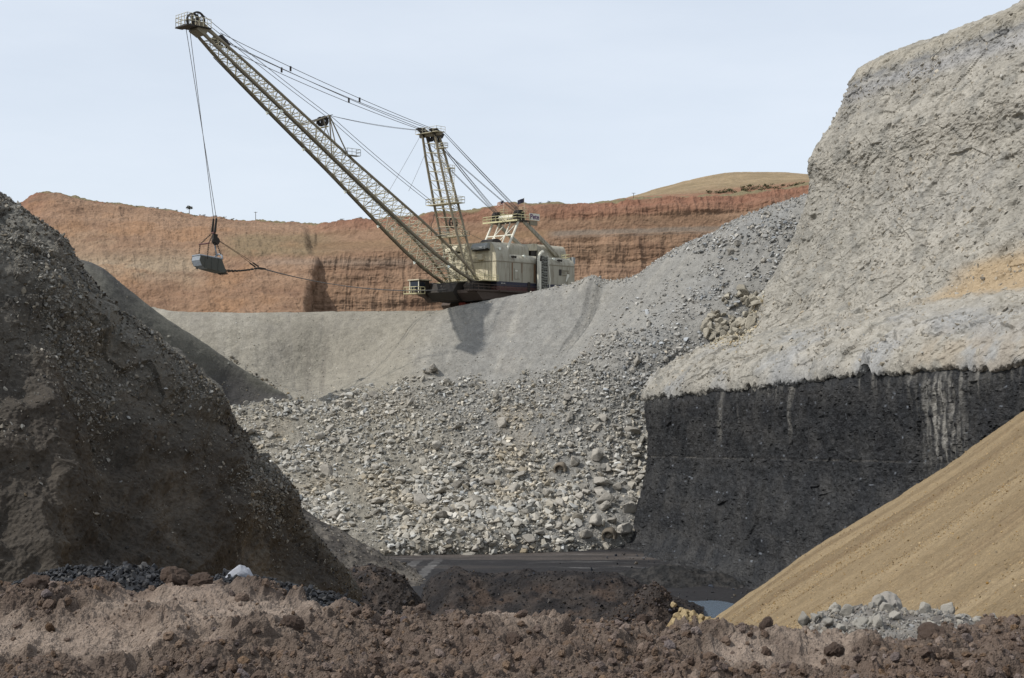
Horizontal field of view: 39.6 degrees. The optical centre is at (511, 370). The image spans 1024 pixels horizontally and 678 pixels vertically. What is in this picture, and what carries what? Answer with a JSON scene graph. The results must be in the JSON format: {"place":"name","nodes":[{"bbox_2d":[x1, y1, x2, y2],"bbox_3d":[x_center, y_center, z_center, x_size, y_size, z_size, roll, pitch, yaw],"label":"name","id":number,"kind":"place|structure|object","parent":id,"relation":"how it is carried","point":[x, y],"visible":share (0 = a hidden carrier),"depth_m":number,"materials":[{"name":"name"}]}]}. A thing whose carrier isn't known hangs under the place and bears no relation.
{"place":"outdoors","nodes":[
{"label":"outdoors","id":0,"kind":"place"},
{"bbox_2d":[0,192,361,601],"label":"mound","id":1,"kind":"object","parent":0,"point":[197,529],"visible":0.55,"depth_m":60.01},
{"bbox_2d":[0,195,356,597],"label":"edge crumbs","id":2,"kind":"object","parent":1,"relation":"on","point":[181,401],"visible":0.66,"depth_m":64.07,"materials":[{"name":"stone"}]},
{"bbox_2d":[0,192,357,598],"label":"shale fragments","id":3,"kind":"object","parent":1,"relation":"on","point":[95,386],"visible":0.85,"depth_m":61.35,"materials":[{"name":"stone"}]},
{"bbox_2d":[80,260,291,405],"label":"spoil bank","id":4,"kind":"structure","parent":0,"point":[235,377],"depth_m":263.10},
{"bbox_2d":[88,261,272,401],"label":"bank stones","id":5,"kind":"object","parent":4,"relation":"on","point":[168,336],"visible":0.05,"depth_m":264.68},
{"bbox_2d":[302,509,425,585],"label":"gravel fan","id":6,"kind":"object","parent":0,"point":[365,558],"visible":0.09,"depth_m":197.42},
{"bbox_2d":[302,507,423,585],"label":"fan stones","id":7,"kind":"object","parent":6,"relation":"on","point":[369,549],"visible":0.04,"depth_m":198.34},
{"bbox_2d":[350,565,426,615],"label":"dirt bank","id":8,"kind":"structure","parent":0,"point":[378,595],"depth_m":136.72,"materials":[{"name":"soil"}]},
{"bbox_2d":[349,563,422,614],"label":"heap crumbs","id":9,"kind":"object","parent":8,"relation":"on","point":[374,569],"visible":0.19,"depth_m":137.32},
{"bbox_2d":[20,182,808,312],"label":"cliff","id":10,"kind":"structure","parent":0,"point":[144,253],"depth_m":369.89,"materials":[{"name":"stone"}]},
{"bbox_2d":[152,195,806,555],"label":"spoil slope","id":11,"kind":"structure","parent":0,"point":[334,336],"depth_m":270.57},
{"bbox_2d":[224,356,314,410],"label":"bank toe stones","id":12,"kind":"object","parent":11,"relation":"on","point":[262,379],"visible":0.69,"depth_m":277.91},
{"bbox_2d":[320,462,331,476],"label":"boulder","id":13,"kind":"object","parent":11,"relation":"on","point":[325,469],"visible":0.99,"depth_m":245.18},
{"bbox_2d":[326,420,337,431],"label":"boulder","id":14,"kind":"object","parent":11,"relation":"on","point":[329,428],"visible":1,"depth_m":257.70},
{"bbox_2d":[327,509,339,517],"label":"boulder","id":15,"kind":"object","parent":11,"relation":"on","point":[336,513],"visible":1,"depth_m":229.28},
{"bbox_2d":[175,11,574,308],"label":"dragline","id":16,"kind":"object","parent":11,"relation":"on","point":[488,269],"visible":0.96,"depth_m":295.07,"materials":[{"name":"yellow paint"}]},
{"bbox_2d":[191,218,265,274],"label":"bucket","id":17,"kind":"object","parent":16,"relation":"hanging from","point":[212,264],"visible":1,"depth_m":258.83,"materials":[{"name":"metal"}]},
{"bbox_2d":[369,497,384,502],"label":"boulder","id":18,"kind":"object","parent":11,"relation":"on","point":[378,500],"visible":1,"depth_m":234.36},
{"bbox_2d":[395,476,405,481],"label":"boulder","id":19,"kind":"object","parent":11,"relation":"on","point":[400,478],"visible":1,"depth_m":243.20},
{"bbox_2d":[394,499,409,513],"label":"boulder","id":20,"kind":"object","parent":11,"relation":"on","point":[401,508],"visible":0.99,"depth_m":231.70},
{"bbox_2d":[414,493,428,505],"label":"boulder","id":21,"kind":"object","parent":11,"relation":"on","point":[419,499],"visible":1,"depth_m":235.16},
{"bbox_2d":[429,363,437,371],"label":"boulder","id":22,"kind":"object","parent":11,"relation":"on","point":[433,368],"visible":1,"depth_m":268.36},
{"bbox_2d":[432,441,442,449],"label":"boulder","id":23,"kind":"object","parent":11,"relation":"on","point":[436,445],"visible":1,"depth_m":251.50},
{"bbox_2d":[435,510,447,518],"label":"boulder","id":24,"kind":"object","parent":11,"relation":"on","point":[442,514],"visible":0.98,"depth_m":229.78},
{"bbox_2d":[445,537,453,543],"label":"boulder","id":25,"kind":"object","parent":11,"relation":"on","point":[449,540],"visible":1,"depth_m":224.95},
{"bbox_2d":[451,461,462,466],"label":"boulder","id":26,"kind":"object","parent":11,"relation":"on","point":[458,464],"visible":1,"depth_m":246.37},
{"bbox_2d":[451,478,472,488],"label":"boulder","id":27,"kind":"object","parent":11,"relation":"on","point":[455,484],"visible":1,"depth_m":240.88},
{"bbox_2d":[468,489,480,502],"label":"boulder","id":28,"kind":"object","parent":11,"relation":"on","point":[474,497],"visible":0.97,"depth_m":236.58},
{"bbox_2d":[471,543,478,550],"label":"boulder","id":29,"kind":"object","parent":11,"relation":"on","point":[475,547],"visible":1,"depth_m":224.65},
{"bbox_2d":[482,479,494,484],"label":"boulder","id":30,"kind":"object","parent":11,"relation":"on","point":[488,481],"visible":1,"depth_m":241.91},
{"bbox_2d":[497,417,506,427],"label":"boulder","id":31,"kind":"object","parent":11,"relation":"on","point":[501,422],"visible":1,"depth_m":256.41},
{"bbox_2d":[501,530,510,539],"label":"boulder","id":32,"kind":"object","parent":11,"relation":"on","point":[507,534],"visible":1,"depth_m":226.66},
{"bbox_2d":[504,467,514,472],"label":"boulder","id":33,"kind":"object","parent":11,"relation":"on","point":[509,469],"visible":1,"depth_m":245.46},
{"bbox_2d":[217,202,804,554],"bbox_3d":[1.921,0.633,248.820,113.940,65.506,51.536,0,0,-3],"label":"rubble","id":34,"kind":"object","parent":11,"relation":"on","point":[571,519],"visible":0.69,"depth_m":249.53,"materials":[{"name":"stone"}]},
{"bbox_2d":[315,432,324,439],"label":"boulder","id":35,"kind":"object","parent":34,"relation":"on","point":[319,435],"visible":1,"depth_m":254.74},
{"bbox_2d":[434,487,445,494],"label":"boulder","id":36,"kind":"object","parent":34,"relation":"on","point":[440,490],"visible":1,"depth_m":237.90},
{"bbox_2d":[634,355,640,365],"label":"boulder","id":37,"kind":"object","parent":34,"relation":"on","point":[637,360],"visible":1,"depth_m":257.70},
{"bbox_2d":[700,320,708,331],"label":"rock block","id":38,"kind":"object","parent":34,"relation":"on","point":[704,324],"visible":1,"depth_m":257.77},
{"bbox_2d":[508,483,519,492],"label":"boulder","id":39,"kind":"object","parent":11,"relation":"on","point":[514,487],"visible":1,"depth_m":239.72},
{"bbox_2d":[512,520,521,527],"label":"boulder","id":40,"kind":"object","parent":11,"relation":"on","point":[517,523],"visible":1,"depth_m":228.50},
{"bbox_2d":[515,471,524,476],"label":"boulder","id":41,"kind":"object","parent":11,"relation":"on","point":[520,474],"visible":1,"depth_m":244.09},
{"bbox_2d":[522,531,534,541],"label":"boulder","id":42,"kind":"object","parent":11,"relation":"on","point":[529,537],"visible":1,"depth_m":227.29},
{"bbox_2d":[542,488,552,497],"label":"boulder","id":43,"kind":"object","parent":11,"relation":"on","point":[546,492],"visible":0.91,"depth_m":239.34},
{"bbox_2d":[554,462,566,472],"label":"hollow boulder","id":44,"kind":"object","parent":11,"relation":"on","point":[562,466],"visible":1,"depth_m":246.93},
{"bbox_2d":[556,498,565,507],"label":"boulder","id":45,"kind":"object","parent":11,"relation":"on","point":[560,502],"visible":1,"depth_m":236.17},
{"bbox_2d":[566,412,573,421],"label":"boulder","id":46,"kind":"object","parent":11,"relation":"on","point":[569,416],"visible":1,"depth_m":254.95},
{"bbox_2d":[570,456,579,466],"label":"boulder","id":47,"kind":"object","parent":11,"relation":"on","point":[575,461],"visible":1,"depth_m":247.85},
{"bbox_2d":[574,492,582,498],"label":"boulder","id":48,"kind":"object","parent":11,"relation":"on","point":[578,495],"visible":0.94,"depth_m":238.78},
{"bbox_2d":[578,483,589,490],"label":"boulder","id":49,"kind":"object","parent":11,"relation":"on","point":[582,486],"visible":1,"depth_m":242.74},
{"bbox_2d":[579,529,592,537],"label":"boulder","id":50,"kind":"object","parent":11,"relation":"on","point":[586,533],"visible":1,"depth_m":230.11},
{"bbox_2d":[582,485,590,494],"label":"boulder","id":51,"kind":"object","parent":11,"relation":"on","point":[586,491],"visible":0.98,"depth_m":241.20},
{"bbox_2d":[589,513,601,525],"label":"boulder","id":52,"kind":"object","parent":11,"relation":"on","point":[595,520],"visible":1,"depth_m":232.81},
{"bbox_2d":[591,448,603,460],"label":"boulder","id":53,"kind":"object","parent":11,"relation":"on","point":[597,454],"visible":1,"depth_m":248.94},
{"bbox_2d":[591,422,603,430],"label":"boulder","id":54,"kind":"object","parent":11,"relation":"on","point":[596,427],"visible":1,"depth_m":253.64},
{"bbox_2d":[593,476,606,484],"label":"boulder","id":55,"kind":"object","parent":11,"relation":"on","point":[600,480],"visible":1,"depth_m":243.33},
{"bbox_2d":[594,488,606,496],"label":"boulder","id":56,"kind":"object","parent":11,"relation":"on","point":[599,491],"visible":0.69,"depth_m":241.54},
{"bbox_2d":[599,414,606,422],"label":"boulder","id":57,"kind":"object","parent":11,"relation":"on","point":[603,417],"visible":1,"depth_m":253.94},
{"bbox_2d":[596,493,614,503],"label":"boulder","id":58,"kind":"object","parent":11,"relation":"on","point":[602,498],"visible":0.94,"depth_m":238.07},
{"bbox_2d":[598,499,612,510],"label":"boulder","id":59,"kind":"object","parent":11,"relation":"on","point":[604,505],"visible":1,"depth_m":236.63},
{"bbox_2d":[601,527,616,540],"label":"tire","id":60,"kind":"object","parent":11,"relation":"on","point":[611,532],"visible":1,"depth_m":232.03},
{"bbox_2d":[613,482,621,490],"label":"boulder","id":61,"kind":"object","parent":11,"relation":"on","point":[617,486],"visible":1,"depth_m":244.05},
{"bbox_2d":[617,523,632,534],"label":"boulder","id":62,"kind":"object","parent":11,"relation":"on","point":[624,528],"visible":1,"depth_m":232.13,"materials":[{"name":"stone"}]},
{"bbox_2d":[622,501,636,512],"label":"boulder","id":63,"kind":"object","parent":11,"relation":"on","point":[630,507],"visible":1,"depth_m":237.30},
{"bbox_2d":[624,426,640,433],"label":"boulder","id":64,"kind":"object","parent":11,"relation":"on","point":[632,429],"visible":1,"depth_m":252.62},
{"bbox_2d":[530,194,807,292],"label":"ridge stones","id":65,"kind":"object","parent":11,"relation":"on","point":[722,227],"visible":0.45,"depth_m":281.05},
{"bbox_2d":[585,203,801,352],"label":"talus","id":66,"kind":"structure","parent":11,"relation":"on","point":[763,236],"depth_m":269.17,"materials":[{"name":"stone"}]},
{"bbox_2d":[703,327,709,338],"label":"rock block","id":67,"kind":"object","parent":11,"relation":"on","point":[706,332],"visible":1,"depth_m":257.01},
{"bbox_2d":[736,284,748,295],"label":"rock block","id":68,"kind":"object","parent":11,"relation":"on","point":[742,288],"visible":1,"depth_m":260.12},
{"bbox_2d":[0,0,1019,223],"label":"sky","id":69,"kind":"structure","parent":0,"point":[564,101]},
{"bbox_2d":[0,575,1023,677],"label":"berm","id":70,"kind":"structure","parent":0,"point":[34,636],"depth_m":17.69,"materials":[{"name":"soil"}]},
{"bbox_2d":[20,574,49,588],"bbox_3d":[-6.327,2.836,18.876,0.396,0.279,0.333,-10,3,-30],"label":"dirt clod","id":71,"kind":"object","parent":70,"relation":"on","point":[31,581],"visible":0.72,"depth_m":18.79,"materials":[{"name":"soil"}]},
{"bbox_2d":[72,575,90,582],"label":"dirt clod","id":72,"kind":"object","parent":70,"relation":"on","point":[82,577],"visible":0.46,"depth_m":19.65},
{"bbox_2d":[160,566,190,585],"bbox_3d":[-4.702,2.903,19.915,0.436,0.316,0.574,23,-12,23],"label":"dirt clod","id":73,"kind":"object","parent":70,"relation":"on","point":[175,575],"visible":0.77,"depth_m":19.74,"materials":[{"name":"soil"}]},
{"bbox_2d":[48,567,334,605],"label":"coal ridge","id":74,"kind":"structure","parent":70,"relation":"on","point":[127,587],"depth_m":21.43,"materials":[{"name":"stone"}]},
{"bbox_2d":[12,560,371,609],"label":"coal lumps","id":75,"kind":"object","parent":74,"relation":"on","point":[151,575],"visible":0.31,"depth_m":21.72,"materials":[{"name":"stone"}]},
{"bbox_2d":[226,565,252,578],"bbox_3d":[-4.170,3.172,21.889,0.458,0.346,0.180,24,-9,-21],"label":"white rock","id":76,"kind":"object","parent":74,"relation":"on","point":[242,570],"visible":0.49,"depth_m":21.82,"materials":[{"name":"stone"}]},
{"bbox_2d":[187,572,213,586],"bbox_3d":[-4.338,2.943,19.808,0.380,0.220,0.256,-20,26,0],"label":"dirt clod","id":77,"kind":"object","parent":70,"relation":"on","point":[200,579],"visible":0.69,"depth_m":19.75,"materials":[{"name":"soil"}]},
{"bbox_2d":[280,614,304,632],"bbox_3d":[-2.723,3.144,17.629,0.345,0.244,0.240,0,0,-27],"label":"dirt clod","id":78,"kind":"object","parent":70,"relation":"on","point":[296,623],"visible":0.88,"depth_m":17.55,"materials":[{"name":"soil"}]},
{"bbox_2d":[0,580,1007,677],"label":"pebbles","id":79,"kind":"object","parent":70,"relation":"on","point":[467,627],"visible":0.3,"depth_m":17.86,"materials":[{"name":"stone"}]},
{"bbox_2d":[0,575,1023,677],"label":"dirt clods","id":80,"kind":"object","parent":70,"relation":"on","point":[537,662],"visible":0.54,"depth_m":16.93,"materials":[{"name":"soil"}]},
{"bbox_2d":[506,632,523,645],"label":"dirt clod","id":81,"kind":"object","parent":70,"relation":"on","point":[514,639],"visible":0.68,"depth_m":17.75,"materials":[{"name":"soil"}]},
{"bbox_2d":[636,614,650,624],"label":"dirt clod","id":82,"kind":"object","parent":70,"relation":"on","point":[646,618],"visible":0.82,"depth_m":19.50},
{"bbox_2d":[759,616,772,631],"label":"dirt clod","id":83,"kind":"object","parent":70,"relation":"on","point":[765,622],"visible":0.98,"depth_m":18.46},
{"bbox_2d":[823,642,843,656],"bbox_3d":[4.033,3.522,17.817,0.253,0.224,0.323,-45,-16,23],"label":"dirt clod","id":84,"kind":"object","parent":70,"relation":"on","point":[834,649],"visible":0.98,"depth_m":17.72,"materials":[{"name":"soil"}]},
{"bbox_2d":[807,605,974,639],"bbox_3d":[6.563,4.428,21.411,5.613,1.488,4.432,0,0,0],"label":"gravel pile","id":85,"kind":"object","parent":70,"relation":"on","point":[936,619],"visible":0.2,"depth_m":21.65,"materials":[{"name":"gravel"}]},
{"bbox_2d":[798,611,811,626],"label":"grey stone","id":86,"kind":"object","parent":85,"relation":"on","point":[804,619],"visible":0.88,"depth_m":22.37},
{"bbox_2d":[810,613,819,622],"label":"grey stone","id":87,"kind":"object","parent":85,"relation":"on","point":[814,617],"visible":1,"depth_m":21.71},
{"bbox_2d":[824,615,833,626],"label":"grey stone","id":88,"kind":"object","parent":85,"relation":"on","point":[828,621],"visible":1,"depth_m":21.02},
{"bbox_2d":[829,604,840,609],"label":"grey stone","id":89,"kind":"object","parent":85,"relation":"on","point":[838,606],"visible":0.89,"depth_m":22.27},
{"bbox_2d":[836,623,845,630],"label":"grey stone","id":90,"kind":"object","parent":85,"relation":"on","point":[839,626],"visible":0.77,"depth_m":20.70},
{"bbox_2d":[840,604,853,616],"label":"grey stone","id":91,"kind":"object","parent":85,"relation":"on","point":[847,609],"visible":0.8,"depth_m":22.02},
{"bbox_2d":[852,616,867,626],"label":"grey stone","id":92,"kind":"object","parent":85,"relation":"on","point":[862,620],"visible":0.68,"depth_m":20.81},
{"bbox_2d":[867,616,872,626],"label":"grey stone","id":93,"kind":"object","parent":85,"relation":"on","point":[870,620],"visible":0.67,"depth_m":20.80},
{"bbox_2d":[868,602,874,608],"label":"grey stone","id":94,"kind":"object","parent":85,"relation":"on","point":[871,605],"visible":0.73,"depth_m":22.35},
{"bbox_2d":[873,614,882,628],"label":"grey stone","id":95,"kind":"object","parent":85,"relation":"on","point":[877,620],"visible":1,"depth_m":20.65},
{"bbox_2d":[875,594,884,606],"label":"grey stone","id":96,"kind":"object","parent":85,"relation":"on","point":[879,599],"visible":0.72,"depth_m":22.41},
{"bbox_2d":[879,602,893,611],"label":"grey stone","id":97,"kind":"object","parent":85,"relation":"on","point":[883,606],"visible":0.95,"depth_m":22.03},
{"bbox_2d":[871,591,902,608],"bbox_3d":[5.977,3.756,22.663,0.420,0.454,0.562,8,10,-25],"label":"pale boulder","id":98,"kind":"object","parent":85,"relation":"on","point":[891,598],"visible":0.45,"depth_m":22.59,"materials":[{"name":"stone"}]},
{"bbox_2d":[807,603,972,639],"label":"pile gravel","id":99,"kind":"structure","parent":85,"relation":"on","point":[911,612],"depth_m":21.63,"materials":[{"name":"gravel"}]},
{"bbox_2d":[886,610,901,619],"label":"grey stone","id":100,"kind":"object","parent":85,"relation":"on","point":[895,615],"visible":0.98,"depth_m":21.48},
{"bbox_2d":[919,602,930,612],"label":"grey stone","id":101,"kind":"object","parent":85,"relation":"on","point":[924,607],"visible":0.87,"depth_m":22.26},
{"bbox_2d":[940,602,954,613],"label":"grey stone","id":102,"kind":"object","parent":85,"relation":"on","point":[950,607],"visible":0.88,"depth_m":22.45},
{"bbox_2d":[917,622,948,639],"bbox_3d":[5.542,3.478,18.828,0.357,0.258,0.469,-27,21,-25],"label":"dirt clod","id":103,"kind":"object","parent":70,"relation":"on","point":[925,630],"visible":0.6,"depth_m":18.75,"materials":[{"name":"soil"}]},
{"bbox_2d":[388,548,754,603],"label":"pit floor","id":104,"kind":"structure","parent":0,"point":[427,567],"depth_m":214.11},
{"bbox_2d":[421,566,703,621],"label":"coal stockpile","id":105,"kind":"object","parent":104,"relation":"on","point":[441,585],"visible":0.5,"depth_m":154.41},
{"bbox_2d":[421,567,703,619],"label":"heap crumbs","id":106,"kind":"object","parent":105,"relation":"on","point":[502,599],"visible":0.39,"depth_m":154.86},
{"bbox_2d":[460,549,750,599],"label":"floor coal","id":107,"kind":"object","parent":104,"relation":"on","point":[709,585],"visible":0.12,"depth_m":207.64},
{"bbox_2d":[601,582,679,625],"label":"dirt heap","id":108,"kind":"object","parent":104,"relation":"on","point":[647,608],"visible":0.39,"depth_m":135.25,"materials":[{"name":"soil"}]},
{"bbox_2d":[600,580,678,624],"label":"heap crumbs","id":109,"kind":"object","parent":108,"relation":"on","point":[627,616],"visible":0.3,"depth_m":135.68,"materials":[{"name":"soil"}]},
{"bbox_2d":[619,564,746,588],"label":"toe debris","id":110,"kind":"object","parent":104,"relation":"on","point":[671,576],"visible":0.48,"depth_m":194.07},
{"bbox_2d":[616,365,1023,588],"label":"coal seam","id":111,"kind":"object","parent":104,"relation":"on","point":[752,489],"visible":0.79,"depth_m":187.51,"materials":[{"name":"stone"}]},
{"bbox_2d":[642,0,1023,401],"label":"highwall","id":112,"kind":"structure","parent":111,"relation":"on","point":[1004,349],"depth_m":198.79,"materials":[{"name":"stone"}]},
{"bbox_2d":[704,291,765,353],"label":"bench rubble","id":113,"kind":"object","parent":112,"relation":"on","point":[735,334],"visible":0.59,"depth_m":229.04,"materials":[{"name":"stone"}]},
{"bbox_2d":[745,315,755,329],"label":"rock block","id":114,"kind":"object","parent":112,"relation":"on","point":[749,322],"visible":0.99,"depth_m":232.22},
{"bbox_2d":[641,13,1023,391],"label":"highwall rubble","id":115,"kind":"object","parent":112,"relation":"on","point":[898,272],"visible":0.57,"depth_m":202.14,"materials":[{"name":"stone"}]},
{"bbox_2d":[689,600,733,617],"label":"water","id":116,"kind":"structure","parent":0,"point":[713,609],"depth_m":172.09,"materials":[{"name":"blue liquid"}]},
{"bbox_2d":[617,172,809,199],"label":"hill","id":117,"kind":"structure","parent":0,"point":[734,181],"depth_m":459.87,"materials":[{"name":"beige soil"}]},
{"bbox_2d":[713,412,1023,628],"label":"sand slope","id":118,"kind":"structure","parent":0,"point":[907,575],"depth_m":81.71,"materials":[{"name":"sand"}]},
{"bbox_2d":[713,411,1023,627],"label":"sand clods","id":119,"kind":"object","parent":118,"relation":"on","point":[903,555],"visible":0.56,"depth_m":89.92,"materials":[{"name":"sand"}]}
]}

